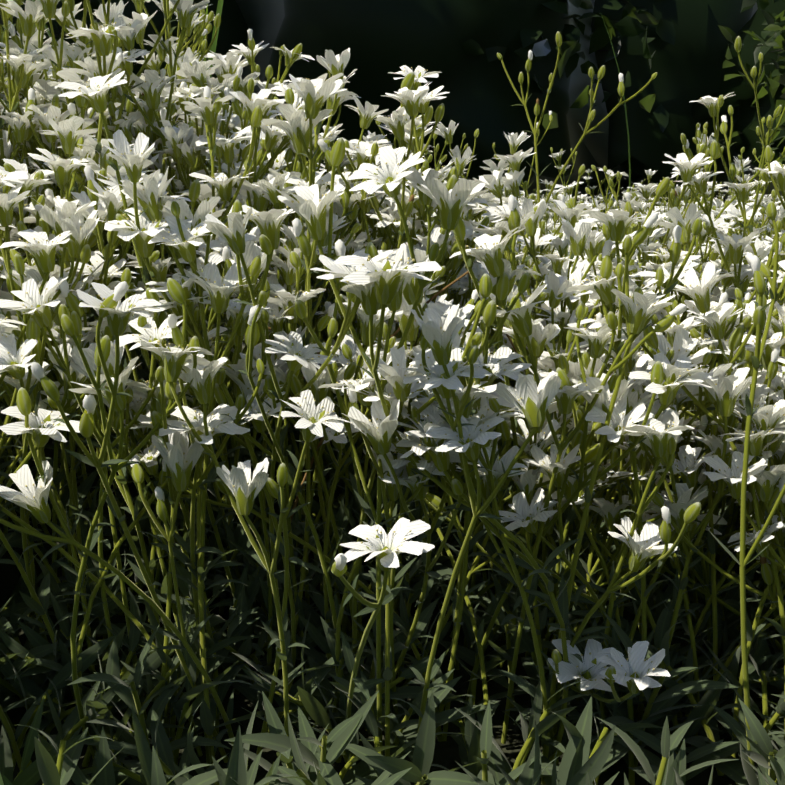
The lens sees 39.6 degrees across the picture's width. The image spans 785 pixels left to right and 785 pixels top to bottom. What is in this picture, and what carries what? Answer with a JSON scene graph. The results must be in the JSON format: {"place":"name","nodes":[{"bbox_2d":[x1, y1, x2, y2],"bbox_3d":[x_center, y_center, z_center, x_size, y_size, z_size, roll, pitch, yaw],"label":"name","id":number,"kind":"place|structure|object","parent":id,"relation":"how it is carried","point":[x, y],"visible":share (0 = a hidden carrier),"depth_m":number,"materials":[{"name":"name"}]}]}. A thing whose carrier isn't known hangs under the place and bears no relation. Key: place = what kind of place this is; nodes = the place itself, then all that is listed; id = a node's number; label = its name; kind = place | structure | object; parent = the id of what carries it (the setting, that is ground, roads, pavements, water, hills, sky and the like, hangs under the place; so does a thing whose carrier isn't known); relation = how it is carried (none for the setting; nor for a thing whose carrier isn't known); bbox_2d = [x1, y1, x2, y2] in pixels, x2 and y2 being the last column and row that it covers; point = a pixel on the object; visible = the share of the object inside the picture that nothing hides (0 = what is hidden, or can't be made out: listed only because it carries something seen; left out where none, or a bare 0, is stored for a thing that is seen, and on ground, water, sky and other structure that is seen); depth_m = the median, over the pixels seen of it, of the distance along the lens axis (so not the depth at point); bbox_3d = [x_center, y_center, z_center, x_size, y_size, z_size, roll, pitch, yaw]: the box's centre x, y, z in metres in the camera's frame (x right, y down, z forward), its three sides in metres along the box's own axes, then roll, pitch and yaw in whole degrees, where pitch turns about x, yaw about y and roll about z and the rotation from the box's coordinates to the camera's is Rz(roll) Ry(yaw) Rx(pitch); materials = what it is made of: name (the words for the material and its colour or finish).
{"place":"outdoors","nodes":[
{"label":"outdoors","id":0,"kind":"place"},
{"bbox_2d":[0,204,780,784],"bbox_3d":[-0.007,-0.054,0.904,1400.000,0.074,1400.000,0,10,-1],"label":"ground","id":1,"kind":"structure","parent":0,"point":[446,754],"depth_m":0.30,"materials":[{"name":"soil"}]},
{"bbox_2d":[0,0,248,184],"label":"shrub","id":2,"kind":"object","parent":1,"relation":"on","point":[233,28],"visible":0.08,"depth_m":4.70,"materials":[{"name":"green plant"}]},
{"bbox_2d":[0,0,784,784],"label":"cerastium","id":3,"kind":"object","parent":1,"relation":"on","point":[50,668],"depth_m":0.27,"materials":[{"name":"green plant"}]},
{"bbox_2d":[0,0,784,693],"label":"flowers","id":4,"kind":"object","parent":3,"relation":"on","point":[372,276],"visible":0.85,"depth_m":0.27,"materials":[{"name":"white plant"}]},
{"bbox_2d":[236,0,675,203],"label":"shrub","id":5,"kind":"object","parent":1,"relation":"on","point":[459,44],"visible":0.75,"depth_m":4.57,"materials":[{"name":"green plant"}]},
{"bbox_2d":[428,0,767,211],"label":"shrub","id":6,"kind":"object","parent":1,"relation":"on","point":[687,66],"visible":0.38,"depth_m":4.82,"materials":[{"name":"green plant"}]},
{"bbox_2d":[609,0,784,202],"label":"shrub","id":7,"kind":"object","parent":1,"relation":"on","point":[744,134],"visible":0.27,"depth_m":4.83,"materials":[{"name":"green plant"}]},
{"bbox_2d":[718,0,784,163],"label":"leaves","id":8,"kind":"object","parent":1,"relation":"on","point":[773,37],"visible":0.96,"depth_m":3.14,"materials":[{"name":"green plant"}]}
]}

